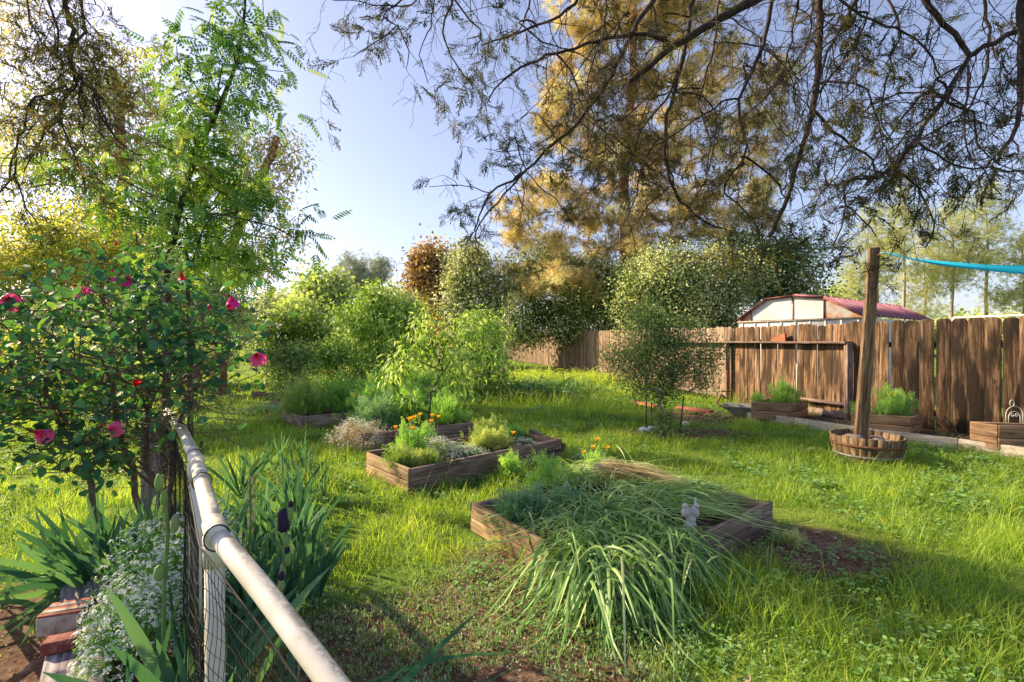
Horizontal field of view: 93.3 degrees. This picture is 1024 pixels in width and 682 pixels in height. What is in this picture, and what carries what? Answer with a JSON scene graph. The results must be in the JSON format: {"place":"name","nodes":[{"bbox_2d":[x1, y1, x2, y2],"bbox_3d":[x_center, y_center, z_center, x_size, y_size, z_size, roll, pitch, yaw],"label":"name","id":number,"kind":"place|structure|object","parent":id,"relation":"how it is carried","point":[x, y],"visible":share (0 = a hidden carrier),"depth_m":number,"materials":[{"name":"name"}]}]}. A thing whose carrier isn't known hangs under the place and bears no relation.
{"place":"outdoors","nodes":[
{"label":"outdoors","id":0,"kind":"place"},
{"bbox_2d":[358,364,482,403],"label":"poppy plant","id":1,"kind":"object","parent":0,"point":[426,381],"visible":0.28,"depth_m":11.08,"materials":[{"name":"green plant"}]},
{"bbox_2d":[0,342,1023,681],"bbox_3d":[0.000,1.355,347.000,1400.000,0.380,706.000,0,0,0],"label":"ground","id":2,"kind":"structure","parent":0,"point":[820,532],"depth_m":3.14,"materials":[{"name":"green plant"}]},
{"bbox_2d":[0,0,50,213],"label":"eucalyptus tree","id":3,"kind":"object","parent":2,"relation":"on","point":[8,44],"visible":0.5,"depth_m":17.50,"materials":[{"name":"yellow plant"}]},
{"bbox_2d":[0,324,101,402],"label":"leafy shrub","id":4,"kind":"object","parent":2,"relation":"on","point":[14,348],"visible":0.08,"depth_m":11.54,"materials":[{"name":"green plant"}]},
{"bbox_2d":[0,185,121,417],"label":"backlit tree","id":5,"kind":"object","parent":2,"relation":"on","point":[33,258],"visible":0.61,"depth_m":9.26,"materials":[{"name":"yellow plant"}]},
{"bbox_2d":[39,570,110,681],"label":"sleeper beam","id":6,"kind":"structure","parent":2,"relation":"on","point":[58,663],"depth_m":1.99,"materials":[{"name":"wood"}]},
{"bbox_2d":[36,597,96,636],"bbox_3d":[-2.020,1.248,2.196,0.170,0.094,0.142,0,0,-20],"label":"brick","id":7,"kind":"object","parent":6,"relation":"on","point":[55,618],"visible":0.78,"depth_m":2.14,"materials":[{"name":"brick"}]},
{"bbox_2d":[40,624,107,656],"bbox_3d":[-1.858,1.273,2.059,0.207,0.053,0.080,0,0,-24],"label":"brick","id":8,"kind":"object","parent":6,"relation":"on","point":[55,644],"visible":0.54,"depth_m":2.02,"materials":[{"name":"red brick"}]},
{"bbox_2d":[3,185,197,406],"bbox_3d":[-8.903,-0.844,10.658,3.955,4.894,2.633,0,0,0],"label":"backlit tree","id":9,"kind":"object","parent":2,"relation":"on","point":[109,246],"visible":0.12,"depth_m":10.30,"materials":[{"name":"green plant"}]},
{"bbox_2d":[0,504,203,650],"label":"iris clump","id":10,"kind":"object","parent":2,"relation":"on","point":[47,582],"visible":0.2,"depth_m":2.54,"materials":[{"name":"green plant"}]},
{"bbox_2d":[0,17,215,381],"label":"eucalyptus tree","id":11,"kind":"object","parent":2,"relation":"on","point":[120,116],"visible":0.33,"depth_m":14.69,"materials":[{"name":"green plant"}]},
{"bbox_2d":[0,0,219,288],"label":"cypress tree","id":12,"kind":"object","parent":2,"relation":"on","point":[66,58],"visible":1,"depth_m":2.70,"materials":[{"name":"green plant"}]},
{"bbox_2d":[66,567,203,681],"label":"alyssum","id":13,"kind":"object","parent":2,"relation":"on","point":[122,632],"visible":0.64,"depth_m":1.86,"materials":[{"name":"white plant"}]},
{"bbox_2d":[0,488,276,638],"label":"iris clump","id":14,"kind":"object","parent":2,"relation":"on","point":[79,560],"visible":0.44,"depth_m":2.67,"materials":[{"name":"green plant"}]},
{"bbox_2d":[0,235,298,551],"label":"rose bush","id":15,"kind":"object","parent":2,"relation":"on","point":[150,337],"visible":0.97,"depth_m":2.70,"materials":[{"name":"green plant"}]},
{"bbox_2d":[141,415,161,533],"bbox_3d":[-2.558,1.020,3.430,0.090,0.980,0.090,0,0,0],"label":"wooden post","id":16,"kind":"object","parent":2,"relation":"on","point":[147,493],"visible":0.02,"depth_m":3.38,"materials":[{"name":"wood"}]},
{"bbox_2d":[65,498,251,667],"bbox_3d":[-1.536,1.025,2.236,0.478,0.556,0.886,0,0,0],"label":"alyssum","id":17,"kind":"object","parent":2,"relation":"on","point":[172,556],"visible":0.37,"depth_m":2.05,"materials":[{"name":"white plant"}]},
{"bbox_2d":[0,0,352,476],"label":"young tree","id":18,"kind":"object","parent":2,"relation":"on","point":[216,105],"visible":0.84,"depth_m":5.27,"materials":[{"name":"green plant"}]},
{"bbox_2d":[89,253,267,409],"bbox_3d":[-6.933,-0.250,10.534,3.253,3.731,2.852,0,0,0],"label":"backlit tree","id":19,"kind":"object","parent":2,"relation":"on","point":[211,290],"visible":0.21,"depth_m":10.30,"materials":[{"name":"green plant"}]},
{"bbox_2d":[43,564,332,681],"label":"iris clump","id":20,"kind":"object","parent":2,"relation":"on","point":[149,655],"visible":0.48,"depth_m":1.85,"materials":[{"name":"green plant"}]},
{"bbox_2d":[153,473,179,665],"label":"iris stalk","id":21,"kind":"object","parent":20,"relation":"attached to","point":[159,572],"visible":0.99,"depth_m":1.73,"materials":[{"name":"green plant"}]},
{"bbox_2d":[277,500,293,573],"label":"iris stalk","id":22,"kind":"object","parent":20,"relation":"attached to","point":[285,516],"visible":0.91,"depth_m":1.94,"materials":[{"name":"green plant"}]},
{"bbox_2d":[110,579,288,681],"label":"iris clump","id":23,"kind":"object","parent":2,"relation":"on","point":[140,671],"visible":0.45,"depth_m":1.58,"materials":[{"name":"green plant"}]},
{"bbox_2d":[125,136,309,439],"bbox_3d":[-3.443,-0.403,5.803,1.967,3.906,1.485,0,0,-30],"label":"young tree","id":24,"kind":"object","parent":2,"relation":"on","point":[246,255],"visible":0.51,"depth_m":5.62,"materials":[{"name":"green plant"}]},
{"bbox_2d":[126,584,313,681],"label":"iris clump","id":25,"kind":"object","parent":2,"relation":"on","point":[278,642],"visible":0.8,"depth_m":1.67,"materials":[{"name":"green plant"}]},
{"bbox_2d":[94,514,354,656],"bbox_3d":[-1.415,1.284,2.594,0.957,0.482,1.037,0,0,0],"label":"iris clump","id":26,"kind":"object","parent":2,"relation":"on","point":[310,567],"visible":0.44,"depth_m":2.76,"materials":[{"name":"green plant"}]},
{"bbox_2d":[160,473,327,586],"bbox_3d":[-1.833,1.230,3.283,1.230,0.597,0.691,0,0,26],"label":"iris clump","id":27,"kind":"object","parent":2,"relation":"on","point":[311,522],"visible":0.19,"depth_m":3.37,"materials":[{"name":"green plant"}]},
{"bbox_2d":[189,110,320,396],"bbox_3d":[-6.851,-2.182,13.002,3.673,7.788,2.450,0,0,0],"label":"eucalyptus tree","id":28,"kind":"object","parent":2,"relation":"on","point":[270,157],"visible":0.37,"depth_m":12.92,"materials":[{"name":"green plant"}]},
{"bbox_2d":[163,408,350,681],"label":"pipe fence","id":29,"kind":"object","parent":2,"relation":"on","point":[310,653],"visible":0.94,"depth_m":1.30,"materials":[{"name":"white metal"}]},
{"bbox_2d":[159,418,299,681],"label":"garden net","id":30,"kind":"object","parent":29,"relation":"attached to","point":[192,607],"visible":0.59,"depth_m":1.51,"materials":[{"name":"grey metal"}]},
{"bbox_2d":[206,429,318,495],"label":"iris clump","id":31,"kind":"object","parent":2,"relation":"on","point":[232,481],"visible":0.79,"depth_m":5.11,"materials":[{"name":"green plant"}]},
{"bbox_2d":[215,458,329,541],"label":"iris clump","id":32,"kind":"object","parent":2,"relation":"on","point":[291,489],"visible":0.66,"depth_m":4.05,"materials":[{"name":"green plant"}]},
{"bbox_2d":[255,336,325,405],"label":"leafy shrub","id":33,"kind":"object","parent":2,"relation":"on","point":[288,355],"visible":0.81,"depth_m":10.88,"materials":[{"name":"green plant"}]},
{"bbox_2d":[232,298,349,388],"bbox_3d":[-6.550,0.327,14.504,3.460,3.234,2.489,0,0,0],"label":"round shrub","id":34,"kind":"object","parent":2,"relation":"on","point":[294,327],"visible":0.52,"depth_m":14.30,"materials":[{"name":"green plant"}]},
{"bbox_2d":[237,486,349,575],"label":"iris clump","id":35,"kind":"object","parent":2,"relation":"on","point":[304,519],"visible":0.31,"depth_m":3.34,"materials":[{"name":"green plant"}]},
{"bbox_2d":[254,284,349,348],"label":"distant tree","id":36,"kind":"object","parent":2,"relation":"on","point":[294,303],"visible":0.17,"depth_m":33.11,"materials":[{"name":"green plant"}]},
{"bbox_2d":[272,255,363,325],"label":"distant tree","id":37,"kind":"object","parent":2,"relation":"on","point":[330,284],"visible":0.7,"depth_m":35.38,"materials":[{"name":"green plant"}]},
{"bbox_2d":[282,407,358,428],"bbox_3d":[-3.144,1.400,9.320,2.153,0.251,1.169,0,0,-42],"label":"raised bed","id":38,"kind":"object","parent":2,"relation":"on","point":[327,417],"visible":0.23,"depth_m":8.48,"materials":[{"name":"wood"}]},
{"bbox_2d":[275,367,334,417],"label":"poppy plant","id":39,"kind":"object","parent":38,"relation":"on","point":[298,397],"visible":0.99,"depth_m":8.67,"materials":[{"name":"green plant"}]},
{"bbox_2d":[305,365,362,412],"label":"poppy plant","id":40,"kind":"object","parent":38,"relation":"on","point":[340,393],"visible":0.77,"depth_m":9.11,"materials":[{"name":"green plant"}]},
{"bbox_2d":[298,330,369,390],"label":"leafy shrub","id":41,"kind":"object","parent":2,"relation":"on","point":[337,351],"visible":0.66,"depth_m":12.83,"materials":[{"name":"green plant"}]},
{"bbox_2d":[331,247,375,349],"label":"pine tree","id":42,"kind":"object","parent":2,"relation":"on","point":[357,265],"visible":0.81,"depth_m":47.45,"materials":[{"name":"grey plant"}]},
{"bbox_2d":[188,612,526,681],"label":"iris clump","id":43,"kind":"object","parent":2,"relation":"on","point":[415,668],"visible":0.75,"depth_m":1.94,"materials":[{"name":"green plant"}]},
{"bbox_2d":[320,275,435,380],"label":"fruit tree","id":44,"kind":"object","parent":2,"relation":"on","point":[383,310],"visible":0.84,"depth_m":13.76,"materials":[{"name":"green plant"}]},
{"bbox_2d":[365,250,396,285],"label":"pine tree","id":45,"kind":"object","parent":2,"relation":"on","point":[381,267],"visible":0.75,"depth_m":49.69,"materials":[{"name":"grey plant"}]},
{"bbox_2d":[339,415,473,453],"bbox_3d":[-1.609,1.384,7.390,1.761,0.289,1.111,0,0,-33],"label":"raised bed","id":46,"kind":"object","parent":2,"relation":"on","point":[454,429],"visible":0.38,"depth_m":7.09,"materials":[{"name":"wood"}]},
{"bbox_2d":[324,415,390,451],"bbox_3d":[-2.132,1.223,6.550,0.850,0.479,0.672,0,0,19],"label":"alyssum","id":47,"kind":"object","parent":46,"relation":"on","point":[365,430],"visible":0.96,"depth_m":6.48,"materials":[{"name":"plant"}]},
{"bbox_2d":[332,377,394,424],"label":"poppy plant","id":48,"kind":"object","parent":46,"relation":"on","point":[367,391],"visible":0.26,"depth_m":7.60,"materials":[{"name":"green plant"}]},
{"bbox_2d":[346,388,406,429],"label":"poppy plant","id":49,"kind":"object","parent":46,"relation":"on","point":[379,407],"visible":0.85,"depth_m":7.17,"materials":[{"name":"green plant"}]},
{"bbox_2d":[387,385,435,426],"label":"poppy plant","id":50,"kind":"object","parent":46,"relation":"on","point":[411,413],"visible":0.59,"depth_m":7.36,"materials":[{"name":"green plant"}]},
{"bbox_2d":[367,303,514,422],"bbox_3d":[-1.028,0.403,7.152,2.170,1.896,0.959,0,0,0],"label":"peach sapling","id":51,"kind":"object","parent":46,"relation":"on","point":[397,373],"visible":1,"depth_m":7.11,"materials":[{"name":"green plant"}]},
{"bbox_2d":[424,385,474,424],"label":"poppy plant","id":52,"kind":"object","parent":46,"relation":"on","point":[448,409],"visible":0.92,"depth_m":7.62,"materials":[{"name":"green plant"}]},
{"bbox_2d":[387,222,474,366],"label":"bronze tree","id":53,"kind":"object","parent":2,"relation":"on","point":[420,269],"visible":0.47,"depth_m":25.39,"materials":[{"name":"brown plant"}]},
{"bbox_2d":[365,433,561,494],"bbox_3d":[-0.510,1.383,5.806,2.207,0.280,0.969,0,0,-40],"label":"raised bed","id":54,"kind":"object","parent":2,"relation":"on","point":[414,478],"visible":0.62,"depth_m":5.27,"materials":[{"name":"wood"}]},
{"bbox_2d":[379,439,425,468],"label":"poppy plant","id":55,"kind":"object","parent":54,"relation":"on","point":[399,456],"visible":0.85,"depth_m":5.04,"materials":[{"name":"green plant"}]},
{"bbox_2d":[382,413,432,454],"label":"poppy plant","id":56,"kind":"object","parent":54,"relation":"on","point":[412,438],"visible":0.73,"depth_m":5.41,"materials":[{"name":"green plant"}]},
{"bbox_2d":[460,425,514,450],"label":"poppy plant","id":57,"kind":"object","parent":54,"relation":"on","point":[483,438],"visible":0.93,"depth_m":5.84,"materials":[{"name":"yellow plant"}]},
{"bbox_2d":[426,232,521,346],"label":"speckled tree","id":58,"kind":"object","parent":2,"relation":"on","point":[462,290],"visible":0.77,"depth_m":23.28,"materials":[{"name":"green plant"}]},
{"bbox_2d":[439,304,525,397],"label":"leafy shrub","id":59,"kind":"object","parent":2,"relation":"on","point":[488,371],"visible":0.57,"depth_m":12.40,"materials":[{"name":"green plant"}]},
{"bbox_2d":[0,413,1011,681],"bbox_3d":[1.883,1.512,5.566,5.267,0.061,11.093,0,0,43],"label":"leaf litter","id":60,"kind":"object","parent":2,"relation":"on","point":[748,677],"visible":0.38,"depth_m":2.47,"materials":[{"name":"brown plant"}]},
{"bbox_2d":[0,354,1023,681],"bbox_3d":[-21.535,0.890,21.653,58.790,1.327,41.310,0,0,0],"label":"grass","id":61,"kind":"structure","parent":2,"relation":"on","point":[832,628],"depth_m":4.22,"materials":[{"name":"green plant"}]},
{"bbox_2d":[456,376,585,404],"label":"grass tuft","id":62,"kind":"object","parent":2,"relation":"on","point":[507,393],"visible":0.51,"depth_m":12.23,"materials":[{"name":"green plant"}]},
{"bbox_2d":[483,374,596,402],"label":"grass tuft","id":63,"kind":"object","parent":2,"relation":"on","point":[542,386],"visible":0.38,"depth_m":12.75,"materials":[{"name":"green plant"}]},
{"bbox_2d":[474,241,655,369],"bbox_3d":[3.022,-1.946,23.439,10.410,6.836,7.493,0,0,0],"label":"evergreen tree","id":64,"kind":"object","parent":2,"relation":"on","point":[573,314],"visible":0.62,"depth_m":22.41,"materials":[{"name":"green plant"}]},
{"bbox_2d":[510,369,626,396],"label":"grass tuft","id":65,"kind":"object","parent":2,"relation":"on","point":[583,384],"visible":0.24,"depth_m":13.79,"materials":[{"name":"green plant"}]},
{"bbox_2d":[468,327,731,401],"bbox_3d":[1.614,0.422,25.057,1.585,2.147,27.885,0,0,-18],"label":"picket fence","id":66,"kind":"object","parent":2,"relation":"on","point":[587,349],"visible":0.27,"depth_m":20.82,"materials":[{"name":"brown wood"}]},
{"bbox_2d":[470,470,772,617],"bbox_3d":[0.883,1.404,3.880,2.067,0.241,1.525,0,0,-39],"label":"raised bed","id":67,"kind":"object","parent":2,"relation":"on","point":[741,531],"visible":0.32,"depth_m":3.55,"materials":[{"name":"wood"}]},
{"bbox_2d":[486,478,555,531],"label":"poppy plant","id":68,"kind":"object","parent":67,"relation":"on","point":[519,500],"visible":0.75,"depth_m":3.59,"materials":[{"name":"green plant"}]},
{"bbox_2d":[462,474,629,554],"bbox_3d":[0.342,1.200,3.635,1.365,0.252,1.360,0,0,0],"label":"strap leaf plant","id":69,"kind":"object","parent":67,"relation":"on","point":[546,523],"visible":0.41,"depth_m":3.51,"materials":[{"name":"green plant"}]},
{"bbox_2d":[519,445,578,491],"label":"poppy plant","id":70,"kind":"object","parent":67,"relation":"on","point":[547,470],"visible":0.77,"depth_m":4.38,"materials":[{"name":"green plant"}]},
{"bbox_2d":[543,473,585,510],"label":"poppy plant","id":71,"kind":"object","parent":67,"relation":"on","point":[565,490],"visible":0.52,"depth_m":3.79,"materials":[{"name":"green plant"}]},
{"bbox_2d":[525,457,628,491],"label":"strap leaf plant","id":72,"kind":"object","parent":67,"relation":"on","point":[585,474],"visible":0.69,"depth_m":4.46,"materials":[{"name":"green plant"}]},
{"bbox_2d":[503,478,723,547],"bbox_3d":[0.753,1.176,3.519,1.364,0.280,1.218,0,0,41],"label":"strap leaf plant","id":73,"kind":"object","parent":67,"relation":"on","point":[598,513],"visible":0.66,"depth_m":3.54,"materials":[{"name":"green plant"}]},
{"bbox_2d":[468,505,770,681],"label":"strap leaf plant","id":74,"kind":"object","parent":67,"relation":"on","point":[594,548],"visible":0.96,"depth_m":2.70,"materials":[{"name":"green plant"}]},
{"bbox_2d":[577,459,779,510],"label":"strap leaf plant","id":75,"kind":"object","parent":67,"relation":"on","point":[627,484],"visible":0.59,"depth_m":4.15,"materials":[{"name":"green plant"}]},
{"bbox_2d":[585,457,689,484],"bbox_3d":[1.172,1.169,4.402,1.031,0.163,0.393,0,0,15],"label":"dry leaf bundle","id":76,"kind":"object","parent":75,"relation":"on","point":[622,468],"visible":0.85,"depth_m":4.39,"materials":[{"name":"plant"}]},
{"bbox_2d":[562,500,798,653],"bbox_3d":[0.974,1.335,3.001,1.501,0.320,1.487,0,0,0],"label":"strap leaf plant","id":77,"kind":"object","parent":67,"relation":"on","point":[651,527],"visible":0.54,"depth_m":2.98,"materials":[{"name":"green plant"}]},
{"bbox_2d":[612,476,808,541],"bbox_3d":[1.524,1.195,3.810,1.471,0.204,1.492,0,0,0],"label":"strap leaf plant","id":78,"kind":"object","parent":67,"relation":"on","point":[706,507],"visible":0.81,"depth_m":3.78,"materials":[{"name":"green plant"}]},
{"bbox_2d":[663,472,787,531],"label":"strap leaf plant","id":79,"kind":"object","parent":67,"relation":"on","point":[696,481],"visible":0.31,"depth_m":4.18,"materials":[{"name":"green plant"}]},
{"bbox_2d":[487,0,809,324],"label":"pine tree","id":80,"kind":"object","parent":2,"relation":"on","point":[552,278],"visible":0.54,"depth_m":21.83,"materials":[{"name":"yellow plant"}]},
{"bbox_2d":[301,0,1023,312],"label":"cypress tree","id":81,"kind":"object","parent":2,"relation":"on","point":[894,166],"visible":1,"depth_m":3.65,"materials":[{"name":"grey plant"}]},
{"bbox_2d":[593,289,737,430],"bbox_3d":[2.456,0.309,7.975,2.390,2.418,1.449,0,0,0],"label":"staked shrub","id":82,"kind":"object","parent":2,"relation":"on","point":[649,351],"visible":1,"depth_m":7.88,"materials":[{"name":"green plant"}]},
{"bbox_2d":[593,230,793,344],"bbox_3d":[6.620,-1.276,17.995,7.430,5.633,4.698,0,0,0],"label":"evergreen tree","id":83,"kind":"object","parent":2,"relation":"on","point":[702,294],"visible":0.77,"depth_m":17.24,"materials":[{"name":"green plant"}]},
{"bbox_2d":[690,212,862,320],"bbox_3d":[10.297,-1.955,20.067,7.038,6.862,4.870,0,0,0],"label":"evergreen tree","id":84,"kind":"object","parent":2,"relation":"on","point":[789,288],"visible":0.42,"depth_m":19.29,"materials":[{"name":"green plant"}]},
{"bbox_2d":[730,321,888,418],"bbox_3d":[5.787,0.574,9.894,0.189,1.857,3.625,0,0,-18],"label":"picket fence","id":85,"kind":"object","parent":2,"relation":"on","point":[766,364],"visible":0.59,"depth_m":9.57,"materials":[{"name":"brown wood"}]},
{"bbox_2d":[638,341,852,420],"bbox_3d":[5.000,0.747,12.414,0.510,1.487,7.916,0,0,-13],"label":"fence shelf","id":86,"kind":"object","parent":85,"relation":"attached to","point":[848,372],"visible":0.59,"depth_m":8.91,"materials":[{"name":"brown wood"}]},
{"bbox_2d":[737,294,933,395],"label":"garden shed","id":87,"kind":"structure","parent":2,"relation":"on","point":[818,310],"depth_m":13.28,"materials":[{"name":"white metal"}]},
{"bbox_2d":[829,429,907,464],"bbox_3d":[4.550,1.356,6.200,0.812,0.329,0.812,0,0,0],"label":"half barrel","id":88,"kind":"object","parent":2,"relation":"on","point":[861,449],"visible":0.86,"depth_m":5.93,"materials":[{"name":"wood"}]},
{"bbox_2d":[853,247,884,438],"bbox_3d":[4.586,0.101,6.238,0.328,2.610,0.157,0,0,17],"label":"wooden post","id":89,"kind":"object","parent":88,"relation":"in","point":[863,402],"visible":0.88,"depth_m":6.20,"materials":[{"name":"brown wood"}]},
{"bbox_2d":[882,252,1023,273],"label":"hammock","id":90,"kind":"object","parent":89,"relation":"hanging from","point":[1017,269],"visible":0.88,"depth_m":5.20,"materials":[{"name":"teal fabric"}]},
{"bbox_2d":[826,200,916,318],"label":"pine tree","id":91,"kind":"object","parent":2,"relation":"on","point":[882,279],"visible":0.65,"depth_m":29.74,"materials":[{"name":"green plant"}]},
{"bbox_2d":[801,413,969,439],"bbox_3d":[5.735,1.415,8.335,1.590,0.001,5.090,0,0,-24],"label":"soil strip","id":92,"kind":"object","parent":2,"relation":"on","point":[842,421],"visible":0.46,"depth_m":7.73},
{"bbox_2d":[751,399,807,419],"bbox_3d":[5.031,1.280,9.075,1.081,0.318,0.615,0,0,-41],"label":"planter box","id":93,"kind":"object","parent":92,"relation":"on","point":[800,409],"visible":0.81,"depth_m":8.83,"materials":[{"name":"wood"}]},
{"bbox_2d":[765,373,803,403],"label":"poppy plant","id":94,"kind":"object","parent":93,"relation":"on","point":[783,394],"visible":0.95,"depth_m":9.01,"materials":[{"name":"green plant"}]},
{"bbox_2d":[851,411,922,433],"bbox_3d":[5.924,1.290,7.654,0.892,0.299,0.475,0,0,38],"label":"planter box","id":95,"kind":"object","parent":92,"relation":"on","point":[908,424],"visible":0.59,"depth_m":7.45,"materials":[{"name":"wood"}]},
{"bbox_2d":[870,382,919,416],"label":"poppy plant","id":96,"kind":"object","parent":95,"relation":"on","point":[899,400],"visible":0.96,"depth_m":7.58,"materials":[{"name":"green plant"}]},
{"bbox_2d":[970,421,1023,449],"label":"planter box","id":97,"kind":"object","parent":92,"relation":"on","point":[993,435],"visible":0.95,"depth_m":6.38,"materials":[{"name":"wood"}]},
{"bbox_2d":[864,175,928,320],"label":"pine tree","id":98,"kind":"object","parent":2,"relation":"on","point":[903,231],"visible":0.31,"depth_m":32.91,"materials":[{"name":"green plant"}]},
{"bbox_2d":[873,429,957,448],"bbox_3d":[5.891,1.440,7.088,0.064,0.171,0.964,0,0,-41],"label":"kerb timber","id":99,"kind":"object","parent":2,"relation":"on","point":[937,440],"visible":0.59,"depth_m":6.94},
{"bbox_2d":[878,236,968,320],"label":"pine tree","id":100,"kind":"object","parent":2,"relation":"on","point":[926,310],"visible":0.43,"depth_m":33.67,"materials":[{"name":"green plant"}]},
{"bbox_2d":[892,187,1003,323],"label":"pine tree","id":101,"kind":"object","parent":2,"relation":"on","point":[931,275],"visible":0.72,"depth_m":29.57,"materials":[{"name":"green plant"}]},
{"bbox_2d":[889,315,1023,433],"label":"picket fence","id":102,"kind":"object","parent":2,"relation":"on","point":[968,362],"visible":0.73,"depth_m":7.42,"materials":[{"name":"brown wood"}]},
{"bbox_2d":[937,175,1023,319],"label":"pine tree","id":103,"kind":"object","parent":2,"relation":"on","point":[998,250],"visible":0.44,"depth_m":31.53,"materials":[{"name":"green plant"}]},
{"bbox_2d":[958,439,1023,458],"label":"kerb timber","id":104,"kind":"object","parent":2,"relation":"on","point":[1006,450],"visible":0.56,"depth_m":6.40,"materials":[{"name":"beige wood"}]},
{"bbox_2d":[972,225,1023,314],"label":"pine tree","id":105,"kind":"object","parent":2,"relation":"on","point":[1014,294],"visible":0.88,"depth_m":29.01,"materials":[{"name":"green plant"}]},
{"bbox_2d":[0,0,1023,331],"label":"sky","id":106,"kind":"structure","parent":0,"point":[376,167],"materials":[{"name":"blue"}]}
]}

